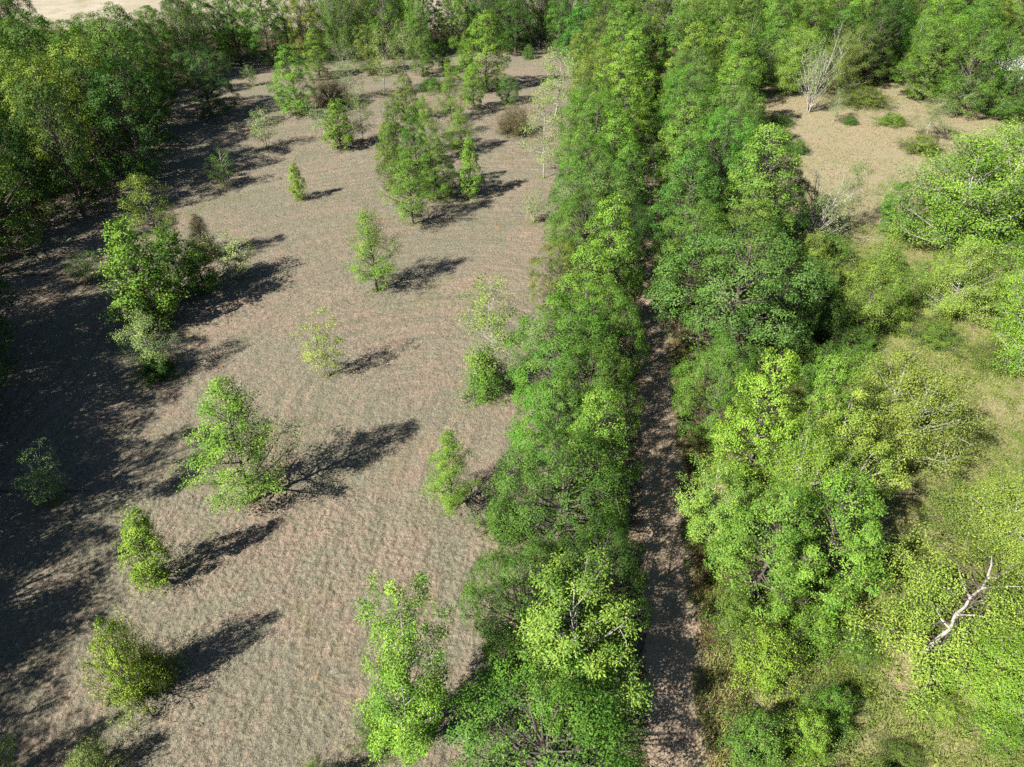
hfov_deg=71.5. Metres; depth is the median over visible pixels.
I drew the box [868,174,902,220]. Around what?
slender tree
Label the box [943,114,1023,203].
spreading tree
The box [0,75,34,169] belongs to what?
woodland tree
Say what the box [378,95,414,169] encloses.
broadleaf tree
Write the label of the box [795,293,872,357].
shrub
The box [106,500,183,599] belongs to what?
columnar tree
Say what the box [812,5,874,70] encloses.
woodland tree
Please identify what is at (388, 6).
woodland tree
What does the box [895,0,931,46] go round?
woodland tree
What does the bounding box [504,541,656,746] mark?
tufted tree
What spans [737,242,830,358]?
oak tree
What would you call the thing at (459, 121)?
young tree
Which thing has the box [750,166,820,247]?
oak tree
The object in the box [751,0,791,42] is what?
spreading tree
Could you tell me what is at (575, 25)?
broadleaf tree
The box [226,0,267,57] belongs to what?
broadleaf tree
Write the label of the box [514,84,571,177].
slender tree
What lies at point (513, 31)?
woodland tree
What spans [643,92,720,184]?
broadleaf tree
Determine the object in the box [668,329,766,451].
oak tree
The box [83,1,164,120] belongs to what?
woodland tree
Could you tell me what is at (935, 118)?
slender tree
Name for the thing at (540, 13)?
woodland tree
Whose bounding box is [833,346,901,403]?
shrub
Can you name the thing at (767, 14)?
woodland tree
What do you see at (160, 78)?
woodland tree
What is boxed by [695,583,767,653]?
shrub
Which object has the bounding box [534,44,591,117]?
slender tree
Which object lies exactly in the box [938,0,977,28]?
woodland tree
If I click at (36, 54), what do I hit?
woodland tree
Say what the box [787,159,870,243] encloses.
bare tree
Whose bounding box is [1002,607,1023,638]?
spreading tree
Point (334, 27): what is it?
spreading tree
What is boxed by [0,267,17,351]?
woodland tree
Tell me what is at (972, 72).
woodland tree
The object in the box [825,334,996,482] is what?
spreading tree
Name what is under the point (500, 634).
oak tree
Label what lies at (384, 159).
broadleaf tree
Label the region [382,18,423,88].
slender tree
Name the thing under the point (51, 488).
sapling
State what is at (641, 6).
spreading tree
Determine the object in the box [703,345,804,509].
broadleaf tree
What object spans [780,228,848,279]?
shrub
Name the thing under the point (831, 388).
broadleaf tree
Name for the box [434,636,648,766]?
oak tree
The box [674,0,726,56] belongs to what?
woodland tree
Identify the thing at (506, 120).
twiggy shrub
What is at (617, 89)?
broadleaf tree
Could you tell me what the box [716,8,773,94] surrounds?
spreading tree
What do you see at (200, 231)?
cedar tree
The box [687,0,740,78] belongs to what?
woodland tree
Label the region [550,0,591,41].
spreading tree
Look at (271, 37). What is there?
broadleaf tree
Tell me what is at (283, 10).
woodland tree
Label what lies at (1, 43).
woodland tree
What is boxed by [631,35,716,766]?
dirt track
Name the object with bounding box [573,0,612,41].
woodland tree
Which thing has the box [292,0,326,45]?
woodland tree
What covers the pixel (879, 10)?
woodland tree
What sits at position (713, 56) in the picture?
woodland tree
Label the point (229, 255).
sapling
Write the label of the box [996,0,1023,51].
broadleaf tree
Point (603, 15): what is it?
woodland tree
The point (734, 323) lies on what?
oak tree
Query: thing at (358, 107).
slender tree
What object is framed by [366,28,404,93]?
slender tree
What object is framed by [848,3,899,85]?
broadleaf tree
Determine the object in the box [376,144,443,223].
young tree
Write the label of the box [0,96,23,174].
woodland tree
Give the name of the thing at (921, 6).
woodland tree
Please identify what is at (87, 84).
woodland tree
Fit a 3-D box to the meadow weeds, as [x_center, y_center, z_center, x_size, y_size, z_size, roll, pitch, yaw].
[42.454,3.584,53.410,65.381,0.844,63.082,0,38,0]
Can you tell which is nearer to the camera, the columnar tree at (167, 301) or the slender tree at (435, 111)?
the columnar tree at (167, 301)
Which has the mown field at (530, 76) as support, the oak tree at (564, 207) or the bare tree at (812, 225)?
the oak tree at (564, 207)
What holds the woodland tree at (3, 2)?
on the ground at (694, 468)
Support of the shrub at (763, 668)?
on the meadow
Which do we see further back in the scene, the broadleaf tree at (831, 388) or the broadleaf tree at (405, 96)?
the broadleaf tree at (405, 96)
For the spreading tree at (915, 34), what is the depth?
123.48 m
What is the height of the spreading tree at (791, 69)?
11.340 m
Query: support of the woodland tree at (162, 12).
on the ground at (694, 468)
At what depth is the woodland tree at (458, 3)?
140.73 m
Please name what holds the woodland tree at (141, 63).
on the ground at (694, 468)
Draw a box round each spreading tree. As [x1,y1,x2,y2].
[160,0,210,77]
[308,0,365,63]
[345,0,381,39]
[349,0,391,52]
[377,0,415,52]
[390,0,436,57]
[454,0,496,41]
[477,0,524,43]
[530,0,568,40]
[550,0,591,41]
[627,0,660,44]
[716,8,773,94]
[742,400,866,561]
[743,0,775,44]
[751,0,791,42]
[761,23,830,97]
[812,20,880,92]
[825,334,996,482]
[836,515,1023,717]
[882,117,1023,269]
[889,9,961,80]
[906,236,1009,327]
[922,616,1023,747]
[930,457,1023,595]
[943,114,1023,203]
[968,28,1023,121]
[982,249,1023,377]
[1001,183,1023,253]
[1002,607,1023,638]
[1007,0,1023,40]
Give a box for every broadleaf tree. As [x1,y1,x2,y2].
[133,4,191,85]
[181,0,231,69]
[210,0,256,65]
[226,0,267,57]
[240,0,288,65]
[262,43,319,115]
[300,27,335,78]
[322,0,355,47]
[352,24,382,74]
[371,119,407,191]
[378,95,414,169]
[390,73,421,120]
[396,104,436,197]
[405,7,438,75]
[410,0,444,46]
[415,138,456,200]
[433,0,468,44]
[457,9,511,91]
[461,65,486,108]
[543,241,631,353]
[544,0,577,53]
[553,382,642,526]
[557,2,600,72]
[568,107,649,203]
[568,191,646,326]
[586,44,652,140]
[587,18,650,104]
[593,0,645,64]
[594,76,656,170]
[599,141,660,241]
[606,26,658,129]
[618,11,667,93]
[641,0,675,42]
[642,124,716,229]
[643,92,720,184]
[643,146,729,264]
[656,20,720,113]
[690,52,769,155]
[691,186,785,297]
[693,0,744,60]
[696,14,761,92]
[702,121,811,257]
[702,476,837,623]
[703,32,769,126]
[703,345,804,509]
[756,0,808,54]
[757,13,798,82]
[764,466,895,619]
[772,350,853,490]
[786,0,833,72]
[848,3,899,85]
[892,19,961,99]
[903,0,960,58]
[941,6,998,81]
[953,0,1008,61]
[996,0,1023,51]
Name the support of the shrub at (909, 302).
on the meadow
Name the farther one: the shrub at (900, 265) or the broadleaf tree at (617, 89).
the broadleaf tree at (617, 89)
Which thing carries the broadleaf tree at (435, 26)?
on the mown field at (530, 76)
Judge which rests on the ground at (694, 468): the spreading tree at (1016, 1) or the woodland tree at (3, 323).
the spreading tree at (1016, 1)
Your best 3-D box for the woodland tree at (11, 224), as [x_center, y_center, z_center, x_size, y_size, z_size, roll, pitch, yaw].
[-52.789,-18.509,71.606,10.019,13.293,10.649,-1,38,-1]
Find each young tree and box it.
[0,735,18,766]
[115,171,178,269]
[168,371,308,514]
[340,205,406,290]
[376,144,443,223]
[410,94,439,147]
[419,426,484,517]
[432,106,478,152]
[433,59,466,120]
[449,35,481,86]
[841,217,912,337]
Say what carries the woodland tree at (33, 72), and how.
on the ground at (694, 468)
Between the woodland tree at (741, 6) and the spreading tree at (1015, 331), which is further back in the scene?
the woodland tree at (741, 6)
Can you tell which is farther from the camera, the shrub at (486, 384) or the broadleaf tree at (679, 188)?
the broadleaf tree at (679, 188)
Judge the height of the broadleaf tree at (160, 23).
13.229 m
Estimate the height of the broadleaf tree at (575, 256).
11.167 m
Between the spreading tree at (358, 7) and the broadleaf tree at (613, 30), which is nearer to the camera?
the broadleaf tree at (613, 30)
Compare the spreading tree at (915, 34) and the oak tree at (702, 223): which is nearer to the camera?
the oak tree at (702, 223)
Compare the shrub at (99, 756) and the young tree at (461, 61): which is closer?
the shrub at (99, 756)
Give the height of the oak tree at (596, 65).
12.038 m
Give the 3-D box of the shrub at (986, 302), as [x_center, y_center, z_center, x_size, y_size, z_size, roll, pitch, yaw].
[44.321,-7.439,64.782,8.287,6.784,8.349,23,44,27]
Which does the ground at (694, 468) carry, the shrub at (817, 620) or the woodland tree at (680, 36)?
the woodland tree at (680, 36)
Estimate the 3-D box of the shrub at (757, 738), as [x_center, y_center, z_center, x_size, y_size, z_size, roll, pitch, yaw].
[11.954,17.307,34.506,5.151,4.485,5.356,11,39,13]
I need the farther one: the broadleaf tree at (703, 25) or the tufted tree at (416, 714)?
the broadleaf tree at (703, 25)
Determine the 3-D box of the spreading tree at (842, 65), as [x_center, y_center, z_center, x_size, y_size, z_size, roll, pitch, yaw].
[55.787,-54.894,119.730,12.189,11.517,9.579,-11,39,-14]
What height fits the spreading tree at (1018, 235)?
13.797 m
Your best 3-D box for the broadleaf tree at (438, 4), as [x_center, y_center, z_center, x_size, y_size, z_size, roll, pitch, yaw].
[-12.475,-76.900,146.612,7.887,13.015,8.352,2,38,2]
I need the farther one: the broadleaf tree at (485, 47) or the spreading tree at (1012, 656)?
the broadleaf tree at (485, 47)
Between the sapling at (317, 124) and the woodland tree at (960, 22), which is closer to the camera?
the sapling at (317, 124)
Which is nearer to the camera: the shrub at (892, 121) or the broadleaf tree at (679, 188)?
the broadleaf tree at (679, 188)
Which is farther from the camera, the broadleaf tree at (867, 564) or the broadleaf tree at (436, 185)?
the broadleaf tree at (436, 185)
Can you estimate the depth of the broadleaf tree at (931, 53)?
115.23 m
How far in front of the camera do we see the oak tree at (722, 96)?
85.74 m
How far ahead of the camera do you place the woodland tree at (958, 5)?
138.59 m
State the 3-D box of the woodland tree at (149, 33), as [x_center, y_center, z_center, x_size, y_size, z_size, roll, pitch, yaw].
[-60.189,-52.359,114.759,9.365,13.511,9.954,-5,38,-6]
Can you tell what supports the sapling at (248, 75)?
on the mown field at (530, 76)
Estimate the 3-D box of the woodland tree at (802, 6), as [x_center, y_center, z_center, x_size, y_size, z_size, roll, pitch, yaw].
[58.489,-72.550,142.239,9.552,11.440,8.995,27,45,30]
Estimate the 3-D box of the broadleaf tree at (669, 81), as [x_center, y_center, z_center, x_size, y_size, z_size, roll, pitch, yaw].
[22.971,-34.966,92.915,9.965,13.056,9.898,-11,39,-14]
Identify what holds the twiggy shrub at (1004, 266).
on the meadow
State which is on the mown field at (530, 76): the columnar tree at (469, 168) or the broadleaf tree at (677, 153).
the columnar tree at (469, 168)
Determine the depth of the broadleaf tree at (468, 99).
112.77 m
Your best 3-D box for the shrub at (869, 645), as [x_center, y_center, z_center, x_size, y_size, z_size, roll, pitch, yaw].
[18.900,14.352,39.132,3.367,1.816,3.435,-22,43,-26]
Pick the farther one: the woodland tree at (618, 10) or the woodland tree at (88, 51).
the woodland tree at (618, 10)
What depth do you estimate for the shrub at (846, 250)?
72.40 m
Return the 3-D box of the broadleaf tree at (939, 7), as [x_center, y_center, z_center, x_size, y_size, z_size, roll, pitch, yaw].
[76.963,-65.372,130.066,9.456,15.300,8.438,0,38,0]
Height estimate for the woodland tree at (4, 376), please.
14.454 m
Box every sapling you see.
[9,437,71,506]
[62,250,100,282]
[197,229,258,279]
[200,146,236,186]
[239,65,256,85]
[245,105,280,147]
[289,305,343,376]
[306,101,339,137]
[522,187,547,222]
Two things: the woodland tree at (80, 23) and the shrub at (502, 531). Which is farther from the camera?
the woodland tree at (80, 23)
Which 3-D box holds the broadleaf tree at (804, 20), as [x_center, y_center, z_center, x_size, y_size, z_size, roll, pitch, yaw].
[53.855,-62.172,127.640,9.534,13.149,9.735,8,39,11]
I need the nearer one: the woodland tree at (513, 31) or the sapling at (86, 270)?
the sapling at (86, 270)
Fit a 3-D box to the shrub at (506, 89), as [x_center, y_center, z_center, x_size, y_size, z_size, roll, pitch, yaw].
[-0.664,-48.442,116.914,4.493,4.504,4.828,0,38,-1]
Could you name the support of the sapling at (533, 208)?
on the mown field at (530, 76)
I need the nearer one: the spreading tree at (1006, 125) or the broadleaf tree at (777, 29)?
the spreading tree at (1006, 125)
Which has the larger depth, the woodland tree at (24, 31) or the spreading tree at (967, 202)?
the woodland tree at (24, 31)
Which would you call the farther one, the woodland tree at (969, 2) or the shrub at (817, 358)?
the woodland tree at (969, 2)
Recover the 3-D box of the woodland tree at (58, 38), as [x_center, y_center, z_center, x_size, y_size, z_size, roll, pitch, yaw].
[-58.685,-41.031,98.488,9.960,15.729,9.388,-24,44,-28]
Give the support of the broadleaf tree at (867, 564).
on the meadow
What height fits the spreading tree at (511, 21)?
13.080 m
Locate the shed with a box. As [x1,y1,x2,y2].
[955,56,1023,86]
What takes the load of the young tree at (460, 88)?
on the mown field at (530, 76)
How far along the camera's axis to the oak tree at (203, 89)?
108.23 m
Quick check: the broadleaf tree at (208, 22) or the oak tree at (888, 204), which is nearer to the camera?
the oak tree at (888, 204)
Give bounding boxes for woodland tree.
[0,0,26,44]
[0,0,39,39]
[0,8,80,113]
[0,14,33,49]
[0,16,45,79]
[0,32,38,132]
[0,44,83,183]
[0,53,112,195]
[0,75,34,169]
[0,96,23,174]
[0,110,60,232]
[0,138,55,263]
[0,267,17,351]
[0,336,29,403]
[1,44,81,144]
[5,74,116,218]
[26,16,83,61]
[37,19,108,109]
[37,24,122,140]
[46,31,141,157]
[49,56,136,176]
[65,11,121,51]
[79,57,183,190]
[81,17,177,145]
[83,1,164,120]
[92,33,176,126]
[104,12,172,92]
[132,7,179,74]
[158,0,206,58]
[195,0,241,59]
[265,0,300,51]
[286,0,324,61]
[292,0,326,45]
[357,0,405,58]
[436,0,477,52]
[464,0,507,51]
[490,0,539,53]
[513,0,532,40]
[518,0,560,46]
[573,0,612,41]
[587,0,620,42]
[600,0,636,32]
[612,0,669,66]
[655,1,725,92]
[664,0,709,41]
[669,0,698,40]
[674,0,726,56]
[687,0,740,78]
[706,0,769,46]
[709,18,757,64]
[755,0,800,65]
[784,0,833,56]
[785,0,825,41]
[807,0,862,40]
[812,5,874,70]
[823,0,874,60]
[840,0,904,61]
[855,0,919,77]
[859,0,909,48]
[869,0,921,56]
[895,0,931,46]
[907,11,980,91]
[911,0,959,34]
[919,0,969,37]
[931,16,1012,117]
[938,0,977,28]
[948,0,1002,48]
[962,0,1014,44]
[966,0,1005,10]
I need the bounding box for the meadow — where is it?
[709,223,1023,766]
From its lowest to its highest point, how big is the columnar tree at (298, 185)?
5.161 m
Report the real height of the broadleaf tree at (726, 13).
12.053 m
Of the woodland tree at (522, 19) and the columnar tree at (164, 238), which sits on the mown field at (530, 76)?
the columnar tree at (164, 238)
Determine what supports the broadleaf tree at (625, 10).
on the mown field at (530, 76)
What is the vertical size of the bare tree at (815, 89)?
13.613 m
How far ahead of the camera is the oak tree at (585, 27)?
115.42 m
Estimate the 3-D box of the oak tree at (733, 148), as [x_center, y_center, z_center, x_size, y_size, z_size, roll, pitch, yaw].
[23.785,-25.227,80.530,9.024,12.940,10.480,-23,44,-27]
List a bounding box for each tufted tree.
[347,566,457,766]
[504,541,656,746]
[670,449,774,555]
[801,376,915,515]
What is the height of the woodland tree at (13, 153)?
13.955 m
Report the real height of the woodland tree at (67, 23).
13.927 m
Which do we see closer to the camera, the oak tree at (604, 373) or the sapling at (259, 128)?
the oak tree at (604, 373)
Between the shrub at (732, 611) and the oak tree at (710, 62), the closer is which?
the shrub at (732, 611)
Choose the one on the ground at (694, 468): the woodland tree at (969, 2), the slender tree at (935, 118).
the woodland tree at (969, 2)
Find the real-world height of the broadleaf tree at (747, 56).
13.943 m
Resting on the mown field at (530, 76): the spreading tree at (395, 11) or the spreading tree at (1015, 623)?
the spreading tree at (395, 11)
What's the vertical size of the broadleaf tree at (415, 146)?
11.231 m
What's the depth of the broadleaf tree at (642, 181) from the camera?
73.88 m
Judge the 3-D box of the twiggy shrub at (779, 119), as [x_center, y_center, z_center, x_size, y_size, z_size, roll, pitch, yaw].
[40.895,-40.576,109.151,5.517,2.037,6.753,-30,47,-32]
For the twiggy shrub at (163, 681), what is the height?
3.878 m
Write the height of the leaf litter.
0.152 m
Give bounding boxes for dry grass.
[691,84,1023,264]
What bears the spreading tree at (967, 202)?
on the meadow
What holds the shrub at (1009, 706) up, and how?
on the meadow
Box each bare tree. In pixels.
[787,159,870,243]
[795,21,856,112]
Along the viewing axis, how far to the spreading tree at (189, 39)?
122.91 m
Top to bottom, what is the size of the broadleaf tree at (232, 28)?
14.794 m
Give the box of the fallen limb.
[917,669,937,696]
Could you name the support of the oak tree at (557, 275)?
on the mown field at (530, 76)
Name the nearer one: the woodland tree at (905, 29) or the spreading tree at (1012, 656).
the spreading tree at (1012, 656)
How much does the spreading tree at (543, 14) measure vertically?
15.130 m
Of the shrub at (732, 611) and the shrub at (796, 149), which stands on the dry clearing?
the shrub at (796, 149)
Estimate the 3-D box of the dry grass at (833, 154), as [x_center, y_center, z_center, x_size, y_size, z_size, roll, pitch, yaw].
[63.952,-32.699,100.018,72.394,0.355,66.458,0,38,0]
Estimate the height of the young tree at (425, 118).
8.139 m
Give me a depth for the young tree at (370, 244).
67.13 m
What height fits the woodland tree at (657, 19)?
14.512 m
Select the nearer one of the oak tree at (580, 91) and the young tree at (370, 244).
the young tree at (370, 244)
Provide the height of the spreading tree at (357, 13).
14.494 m
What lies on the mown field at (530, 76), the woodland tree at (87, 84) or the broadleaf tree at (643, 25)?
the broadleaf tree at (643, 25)
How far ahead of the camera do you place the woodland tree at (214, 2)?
134.30 m
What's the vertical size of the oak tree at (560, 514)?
10.468 m
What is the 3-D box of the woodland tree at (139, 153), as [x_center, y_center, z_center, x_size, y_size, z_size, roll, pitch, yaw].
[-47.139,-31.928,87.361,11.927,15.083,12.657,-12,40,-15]
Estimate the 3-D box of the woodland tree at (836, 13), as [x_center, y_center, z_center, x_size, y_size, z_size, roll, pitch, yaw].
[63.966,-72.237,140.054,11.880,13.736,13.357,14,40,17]
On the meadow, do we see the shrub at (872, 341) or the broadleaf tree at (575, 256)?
the shrub at (872, 341)
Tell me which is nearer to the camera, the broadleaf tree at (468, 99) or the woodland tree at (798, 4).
the broadleaf tree at (468, 99)
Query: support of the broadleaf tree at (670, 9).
on the ground at (694, 468)
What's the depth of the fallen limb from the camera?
37.59 m
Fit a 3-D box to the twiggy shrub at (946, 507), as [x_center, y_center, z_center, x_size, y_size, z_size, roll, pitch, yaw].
[29.211,8.091,46.092,6.151,3.281,5.186,8,39,10]
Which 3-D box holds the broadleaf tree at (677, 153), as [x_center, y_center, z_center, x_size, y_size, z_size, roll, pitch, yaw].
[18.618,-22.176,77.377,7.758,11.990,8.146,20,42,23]
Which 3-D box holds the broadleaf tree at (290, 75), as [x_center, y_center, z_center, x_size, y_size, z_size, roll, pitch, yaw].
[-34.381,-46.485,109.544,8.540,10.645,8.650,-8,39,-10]
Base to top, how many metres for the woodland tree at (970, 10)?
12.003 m
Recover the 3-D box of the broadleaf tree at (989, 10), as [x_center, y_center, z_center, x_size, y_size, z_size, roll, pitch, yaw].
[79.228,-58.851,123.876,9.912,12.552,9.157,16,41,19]
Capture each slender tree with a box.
[106,307,180,370]
[329,44,367,96]
[342,86,376,139]
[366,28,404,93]
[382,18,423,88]
[419,85,452,129]
[451,267,524,384]
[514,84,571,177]
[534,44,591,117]
[825,86,847,120]
[831,159,878,231]
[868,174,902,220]
[907,94,956,137]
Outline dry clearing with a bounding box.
[750,82,1023,249]
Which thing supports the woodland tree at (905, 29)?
on the ground at (694, 468)
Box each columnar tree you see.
[91,216,189,332]
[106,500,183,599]
[113,215,147,275]
[138,217,211,297]
[171,238,230,293]
[284,161,308,200]
[318,98,356,151]
[433,38,453,69]
[455,136,487,197]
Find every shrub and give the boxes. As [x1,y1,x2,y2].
[62,727,136,766]
[74,603,192,735]
[122,348,189,393]
[125,299,182,341]
[135,639,179,701]
[295,746,347,766]
[307,72,349,108]
[338,686,407,766]
[415,75,447,94]
[454,341,511,409]
[462,490,538,555]
[494,101,535,139]
[520,43,536,60]
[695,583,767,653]
[705,684,812,766]
[713,602,820,705]
[760,111,799,128]
[763,588,866,674]
[769,704,850,766]
[776,137,812,155]
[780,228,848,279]
[781,265,846,317]
[784,343,855,398]
[786,671,874,755]
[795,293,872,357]
[802,231,865,270]
[804,257,855,300]
[806,194,842,223]
[822,285,896,344]
[824,618,891,677]
[826,84,898,114]
[826,322,890,363]
[828,250,901,302]
[829,752,890,766]
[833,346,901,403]
[836,115,858,125]
[851,241,922,287]
[860,721,929,766]
[864,272,921,309]
[867,288,925,339]
[868,110,917,127]
[890,132,950,160]
[896,677,975,739]
[900,314,971,360]
[902,241,991,281]
[904,257,967,304]
[909,478,1008,548]
[944,269,1023,336]
[955,338,1021,381]
[957,697,1023,766]
[961,249,1023,300]
[988,670,1023,724]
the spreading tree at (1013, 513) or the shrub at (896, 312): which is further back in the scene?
the shrub at (896, 312)
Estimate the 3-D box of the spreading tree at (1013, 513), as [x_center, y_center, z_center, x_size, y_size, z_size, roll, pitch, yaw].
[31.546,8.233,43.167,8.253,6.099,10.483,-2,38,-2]
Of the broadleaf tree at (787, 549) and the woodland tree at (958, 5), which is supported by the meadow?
the broadleaf tree at (787, 549)
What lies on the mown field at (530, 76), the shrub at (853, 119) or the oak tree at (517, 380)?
the oak tree at (517, 380)
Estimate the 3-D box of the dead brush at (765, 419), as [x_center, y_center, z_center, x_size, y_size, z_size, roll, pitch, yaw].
[18.192,2.412,52.042,3.768,4.581,3.982,18,42,22]
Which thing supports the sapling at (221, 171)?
on the mown field at (530, 76)
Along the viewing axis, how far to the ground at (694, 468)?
59.44 m
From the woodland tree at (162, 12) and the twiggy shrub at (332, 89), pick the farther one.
the woodland tree at (162, 12)
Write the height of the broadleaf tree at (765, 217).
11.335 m
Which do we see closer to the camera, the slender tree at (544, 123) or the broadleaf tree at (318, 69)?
the slender tree at (544, 123)
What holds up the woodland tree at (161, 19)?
on the ground at (694, 468)
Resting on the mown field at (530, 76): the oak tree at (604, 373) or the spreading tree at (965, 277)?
the oak tree at (604, 373)
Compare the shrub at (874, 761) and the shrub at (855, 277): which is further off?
the shrub at (855, 277)
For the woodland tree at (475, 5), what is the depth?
140.45 m
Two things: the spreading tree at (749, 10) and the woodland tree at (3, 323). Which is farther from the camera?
the spreading tree at (749, 10)
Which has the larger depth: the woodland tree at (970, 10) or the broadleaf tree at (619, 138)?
the woodland tree at (970, 10)
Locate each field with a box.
[0,40,649,766]
[1,0,1018,29]
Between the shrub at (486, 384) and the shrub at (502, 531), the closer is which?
the shrub at (502, 531)
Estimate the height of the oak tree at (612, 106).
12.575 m
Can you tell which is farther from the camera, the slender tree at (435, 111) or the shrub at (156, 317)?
the slender tree at (435, 111)
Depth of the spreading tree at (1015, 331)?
57.47 m
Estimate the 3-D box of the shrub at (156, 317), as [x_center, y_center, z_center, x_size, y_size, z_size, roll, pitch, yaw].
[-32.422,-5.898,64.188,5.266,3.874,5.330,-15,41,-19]
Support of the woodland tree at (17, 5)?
on the ground at (694, 468)
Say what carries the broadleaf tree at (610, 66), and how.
on the mown field at (530, 76)
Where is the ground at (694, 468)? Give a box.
[0,30,1023,766]
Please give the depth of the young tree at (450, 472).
44.82 m
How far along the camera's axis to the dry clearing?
103.59 m
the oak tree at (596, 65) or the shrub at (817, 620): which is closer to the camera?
the shrub at (817, 620)
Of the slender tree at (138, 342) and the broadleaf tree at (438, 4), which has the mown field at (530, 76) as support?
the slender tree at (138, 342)
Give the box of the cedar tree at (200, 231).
[185,212,220,261]
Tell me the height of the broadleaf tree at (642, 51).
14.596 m
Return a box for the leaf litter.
[589,92,762,766]
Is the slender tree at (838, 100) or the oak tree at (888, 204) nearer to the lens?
the oak tree at (888, 204)
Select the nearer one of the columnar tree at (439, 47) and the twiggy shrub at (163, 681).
the twiggy shrub at (163, 681)
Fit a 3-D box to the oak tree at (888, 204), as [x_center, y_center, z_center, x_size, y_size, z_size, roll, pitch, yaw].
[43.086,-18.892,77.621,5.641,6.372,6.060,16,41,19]
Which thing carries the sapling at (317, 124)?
on the mown field at (530, 76)
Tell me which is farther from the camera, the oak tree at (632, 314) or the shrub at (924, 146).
the shrub at (924, 146)
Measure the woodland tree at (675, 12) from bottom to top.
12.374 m
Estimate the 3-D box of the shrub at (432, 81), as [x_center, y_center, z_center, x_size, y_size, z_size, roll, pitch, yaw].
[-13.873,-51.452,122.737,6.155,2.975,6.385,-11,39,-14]
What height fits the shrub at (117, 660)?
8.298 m
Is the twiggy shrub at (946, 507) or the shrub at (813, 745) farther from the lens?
the twiggy shrub at (946, 507)
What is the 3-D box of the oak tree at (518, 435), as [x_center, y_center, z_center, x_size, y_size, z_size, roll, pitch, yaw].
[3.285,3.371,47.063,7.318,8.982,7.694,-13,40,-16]
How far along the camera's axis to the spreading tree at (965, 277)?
63.90 m
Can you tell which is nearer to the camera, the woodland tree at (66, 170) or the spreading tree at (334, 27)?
the woodland tree at (66, 170)
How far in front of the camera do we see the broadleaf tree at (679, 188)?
69.66 m
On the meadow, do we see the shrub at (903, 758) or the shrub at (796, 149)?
the shrub at (903, 758)
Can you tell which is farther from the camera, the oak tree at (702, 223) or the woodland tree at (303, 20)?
the woodland tree at (303, 20)
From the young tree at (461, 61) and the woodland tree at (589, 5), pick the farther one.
the woodland tree at (589, 5)
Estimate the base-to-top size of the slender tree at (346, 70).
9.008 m
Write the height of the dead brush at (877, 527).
2.461 m
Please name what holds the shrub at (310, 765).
on the mown field at (530, 76)
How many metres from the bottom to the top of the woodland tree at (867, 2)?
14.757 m
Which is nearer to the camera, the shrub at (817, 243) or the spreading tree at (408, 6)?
the shrub at (817, 243)
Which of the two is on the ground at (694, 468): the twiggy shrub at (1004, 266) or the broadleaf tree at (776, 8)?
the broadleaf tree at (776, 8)
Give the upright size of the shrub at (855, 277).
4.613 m
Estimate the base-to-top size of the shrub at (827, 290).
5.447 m
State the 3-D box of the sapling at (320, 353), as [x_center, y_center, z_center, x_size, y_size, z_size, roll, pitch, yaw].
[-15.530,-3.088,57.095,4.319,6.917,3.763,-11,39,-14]
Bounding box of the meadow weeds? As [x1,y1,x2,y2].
[678,241,1023,766]
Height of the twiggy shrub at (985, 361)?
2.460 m
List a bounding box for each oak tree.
[164,43,239,122]
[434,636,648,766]
[454,537,582,683]
[481,422,632,596]
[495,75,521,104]
[503,288,630,426]
[503,367,606,499]
[525,237,585,308]
[538,337,645,455]
[541,159,638,257]
[543,508,660,654]
[546,184,622,291]
[550,133,621,227]
[553,91,641,189]
[555,76,622,158]
[556,275,650,393]
[566,44,631,128]
[569,16,625,92]
[590,197,657,295]
[642,215,838,394]
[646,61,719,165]
[650,200,733,314]
[658,45,724,133]
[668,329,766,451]
[679,104,762,219]
[692,80,768,183]
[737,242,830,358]
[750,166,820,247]
[876,180,933,240]
[983,81,1023,122]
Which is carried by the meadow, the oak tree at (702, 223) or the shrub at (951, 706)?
the shrub at (951, 706)
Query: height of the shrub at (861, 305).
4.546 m
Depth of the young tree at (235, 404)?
44.54 m
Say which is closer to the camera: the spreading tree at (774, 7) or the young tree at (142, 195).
the young tree at (142, 195)
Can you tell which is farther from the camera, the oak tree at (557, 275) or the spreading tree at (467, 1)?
the spreading tree at (467, 1)
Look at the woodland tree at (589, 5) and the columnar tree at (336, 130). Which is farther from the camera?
the woodland tree at (589, 5)
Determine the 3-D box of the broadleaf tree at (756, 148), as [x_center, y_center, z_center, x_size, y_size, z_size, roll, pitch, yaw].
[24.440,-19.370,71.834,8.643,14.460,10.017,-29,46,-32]

